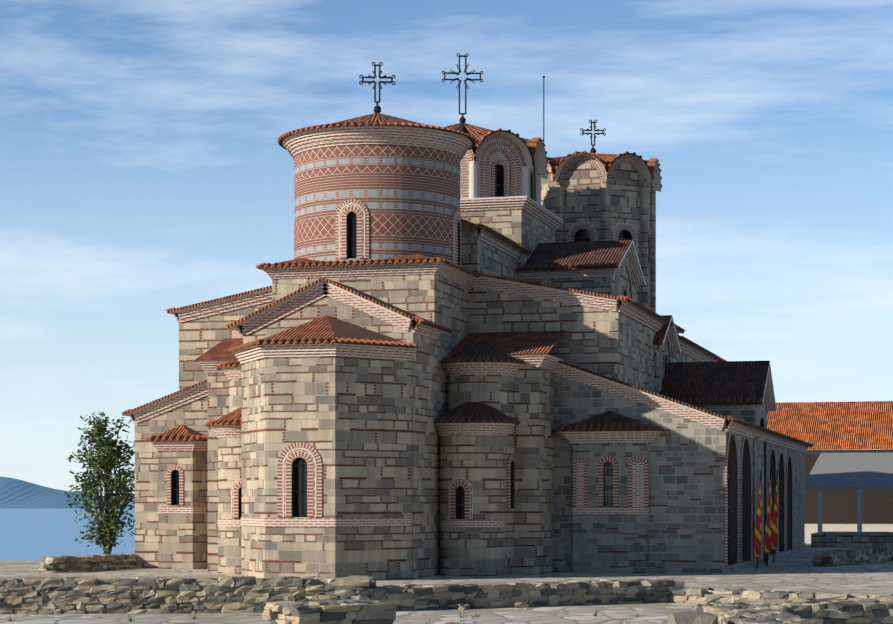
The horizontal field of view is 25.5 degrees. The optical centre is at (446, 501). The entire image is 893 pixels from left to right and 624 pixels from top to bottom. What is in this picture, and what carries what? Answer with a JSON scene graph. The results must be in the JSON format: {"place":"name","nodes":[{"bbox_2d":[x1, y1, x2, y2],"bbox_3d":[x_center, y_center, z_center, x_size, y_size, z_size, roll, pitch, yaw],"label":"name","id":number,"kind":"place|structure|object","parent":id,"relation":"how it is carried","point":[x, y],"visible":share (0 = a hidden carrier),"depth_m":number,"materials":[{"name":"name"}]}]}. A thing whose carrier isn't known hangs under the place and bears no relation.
{"place":"outdoors","nodes":[
{"label":"outdoors","id":0,"kind":"place"},
{"bbox_2d":[0,477,130,507],"bbox_3d":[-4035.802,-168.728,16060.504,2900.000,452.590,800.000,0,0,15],"label":"mountains","id":1,"kind":"structure","parent":0,"point":[16,493],"depth_m":15951.99,"materials":[{"name":"blue"}]},
{"bbox_2d":[0,506,134,559],"bbox_3d":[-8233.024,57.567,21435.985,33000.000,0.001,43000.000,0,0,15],"label":"lake","id":2,"kind":"structure","parent":0,"point":[33,533],"depth_m":3395.76,"materials":[{"name":"blue liquid"}]},
{"bbox_2d":[64,411,134,553],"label":"tree","id":3,"kind":"object","parent":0,"point":[108,443],"depth_m":87.99,"materials":[{"name":"green plant"}]},
{"bbox_2d":[8,609,836,623],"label":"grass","id":4,"kind":"structure","parent":0,"point":[194,617],"depth_m":42.62,"materials":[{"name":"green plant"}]},
{"bbox_2d":[0,543,892,623],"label":"site ground","id":5,"kind":"structure","parent":0,"point":[797,572],"depth_m":59.94,"materials":[{"name":"grey stone"}]},
{"bbox_2d":[135,395,207,568],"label":"gallery","id":6,"kind":"object","parent":5,"relation":"on","point":[193,415],"depth_m":75.36,"materials":[{"name":"stone"}]},
{"bbox_2d":[158,451,205,568],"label":"apse wall","id":7,"kind":"structure","parent":5,"relation":"on","point":[181,540],"depth_m":74.40,"materials":[{"name":"stone"}]},
{"bbox_2d":[208,373,228,570],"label":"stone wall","id":8,"kind":"structure","parent":5,"relation":"on","point":[218,395],"depth_m":72.02,"materials":[{"name":"stone"}]},
{"bbox_2d":[229,378,241,412],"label":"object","id":9,"kind":"structure","parent":8,"relation":"on","point":[235,394],"depth_m":70.82,"materials":[{"name":"stone"}]},
{"bbox_2d":[218,436,241,573],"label":"apse wall","id":10,"kind":"structure","parent":5,"relation":"on","point":[229,475],"depth_m":69.56,"materials":[{"name":"stone"}]},
{"bbox_2d":[242,356,411,579],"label":"apse","id":11,"kind":"structure","parent":5,"relation":"on","point":[349,419],"depth_m":63.53,"materials":[{"name":"stone"}]},
{"bbox_2d":[130,128,807,559],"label":"brick bands","id":12,"kind":"object","parent":11,"relation":"attached to","point":[356,136],"visible":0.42,"depth_m":69.97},
{"bbox_2d":[123,126,775,441],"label":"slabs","id":13,"kind":"structure","parent":12,"relation":"on","point":[541,158],"depth_m":74.60,"materials":[{"name":"beige"}]},
{"bbox_2d":[122,113,812,446],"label":"tiles","id":14,"kind":"object","parent":13,"relation":"on","point":[325,329],"depth_m":71.36,"materials":[{"name":"brown tile"}]},
{"bbox_2d":[541,179,650,309],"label":"wall","id":15,"kind":"structure","parent":14,"relation":"on","point":[582,200],"depth_m":86.93,"materials":[{"name":"stone"}]},
{"bbox_2d":[618,240,776,410],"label":"trim","id":16,"kind":"structure","parent":14,"relation":"attached to","point":[672,316],"depth_m":80.85,"materials":[{"name":"white"}]},
{"bbox_2d":[461,222,516,278],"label":"stone wall","id":17,"kind":"structure","parent":13,"relation":"on","point":[478,255],"depth_m":73.78,"materials":[{"name":"stone"}]},
{"bbox_2d":[460,209,554,279],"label":"stone wall","id":18,"kind":"structure","parent":13,"relation":"on","point":[523,228],"depth_m":79.55,"materials":[{"name":"beige stone"}]},
{"bbox_2d":[469,286,674,391],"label":"aisle","id":19,"kind":"object","parent":13,"relation":"on","point":[616,345],"visible":0.29,"depth_m":71.76,"materials":[{"name":"stone"}]},
{"bbox_2d":[523,257,635,300],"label":"arm","id":20,"kind":"object","parent":19,"relation":"on","point":[605,285],"visible":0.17,"depth_m":78.99},
{"bbox_2d":[654,336,672,393],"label":"gable","id":21,"kind":"structure","parent":19,"relation":"on","point":[657,368],"depth_m":79.30,"materials":[{"name":"stone"}]},
{"bbox_2d":[167,135,792,566],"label":"arches","id":22,"kind":"structure","parent":11,"relation":"attached to","point":[455,243],"depth_m":70.79,"materials":[{"name":"beige brick"}]},
{"bbox_2d":[242,295,436,578],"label":"arm","id":23,"kind":"object","parent":5,"relation":"on","point":[424,463],"visible":0.12,"depth_m":66.11},
{"bbox_2d":[272,274,468,574],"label":"stone wall","id":24,"kind":"structure","parent":5,"relation":"on","point":[437,299],"depth_m":68.45,"materials":[{"name":"stone"}]},
{"bbox_2d":[294,144,459,266],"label":"drum","id":25,"kind":"object","parent":24,"relation":"on","point":[408,196],"visible":0.6,"depth_m":68.81,"materials":[{"name":"red brick"}]},
{"bbox_2d":[0,546,892,623],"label":"ruin stones","id":26,"kind":"object","parent":5,"relation":"on","point":[365,598],"visible":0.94,"depth_m":45.20,"materials":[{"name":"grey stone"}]},
{"bbox_2d":[174,164,742,563],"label":"glass","id":27,"kind":"object","parent":5,"relation":"on","point":[298,485],"visible":0.08,"depth_m":68.79,"materials":[{"name":"black glass"}]},
{"bbox_2d":[174,165,742,537],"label":"frames","id":28,"kind":"structure","parent":5,"relation":"on","point":[303,465],"depth_m":68.75,"materials":[{"name":"brown"}]},
{"bbox_2d":[440,434,506,575],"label":"apse wall","id":29,"kind":"structure","parent":5,"relation":"on","point":[478,462],"depth_m":67.38,"materials":[{"name":"stone"}]},
{"bbox_2d":[447,374,513,574],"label":"stone wall","id":30,"kind":"structure","parent":5,"relation":"on","point":[496,391],"depth_m":68.61,"materials":[{"name":"stone"}]},
{"bbox_2d":[514,367,553,574],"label":"stone wall","id":31,"kind":"structure","parent":5,"relation":"on","point":[534,475],"depth_m":69.04,"materials":[{"name":"stone"}]},
{"bbox_2d":[359,53,777,568],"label":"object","id":32,"kind":"object","parent":5,"relation":"on","point":[377,109],"visible":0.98,"depth_m":83.19,"materials":[{"name":"grey metal"}]},
{"bbox_2d":[754,478,777,556],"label":"flags","id":33,"kind":"object","parent":32,"relation":"attached to","point":[771,539],"visible":0.98,"depth_m":77.49},
{"bbox_2d":[570,443,648,572],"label":"apse wall","id":34,"kind":"structure","parent":5,"relation":"on","point":[609,543],"depth_m":70.55,"materials":[{"name":"stone"}]},
{"bbox_2d":[554,374,804,573],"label":"stone wall","id":35,"kind":"structure","parent":5,"relation":"on","point":[687,457],"depth_m":70.37,"materials":[{"name":"stone"}]},
{"bbox_2d":[675,352,699,361],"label":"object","id":36,"kind":"object","parent":5,"relation":"on","point":[682,357],"depth_m":86.75,"materials":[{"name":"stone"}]},
{"bbox_2d":[541,156,892,546],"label":"stone","id":37,"kind":"object","parent":5,"relation":"on","point":[586,170],"visible":0.21,"depth_m":87.37,"materials":[{"name":"grey stone"}]},
{"bbox_2d":[708,398,766,565],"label":"portal","id":38,"kind":"object","parent":5,"relation":"on","point":[750,416],"visible":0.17,"depth_m":78.44,"materials":[{"name":"stone"}]},
{"bbox_2d":[805,449,892,542],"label":"portico","id":39,"kind":"structure","parent":5,"relation":"on","point":[819,527],"depth_m":119.83,"materials":[{"name":"grey paint"}]},
{"bbox_2d":[767,401,892,449],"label":"tiled roof","id":40,"kind":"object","parent":39,"relation":"on","point":[842,425],"visible":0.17,"depth_m":123.03,"materials":[{"name":"orange tile"}]},
{"bbox_2d":[805,452,892,488],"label":"building wall","id":41,"kind":"structure","parent":39,"relation":"on","point":[851,470],"depth_m":112.63,"materials":[{"name":"grey paint"}]},
{"bbox_2d":[805,455,892,523],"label":"wall","id":42,"kind":"structure","parent":39,"relation":"attached to","point":[839,506],"depth_m":120.09,"materials":[{"name":"brown wood"}]},
{"bbox_2d":[0,0,892,495],"label":"sky","id":43,"kind":"structure","parent":0,"point":[145,172],"materials":[{"name":"blue"}]},
{"bbox_2d":[489,164,534,200],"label":"dome drum","id":44,"kind":"object","parent":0,"point":[502,180],"visible":0.04,"depth_m":80.91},
{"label":"arm","id":45,"kind":"object","parent":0,"visible":0},
{"bbox_2d":[179,301,271,389],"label":"aisle","id":46,"kind":"object","parent":45,"relation":"on","point":[199,337],"depth_m":75.16,"materials":[{"name":"stone"}]}
]}

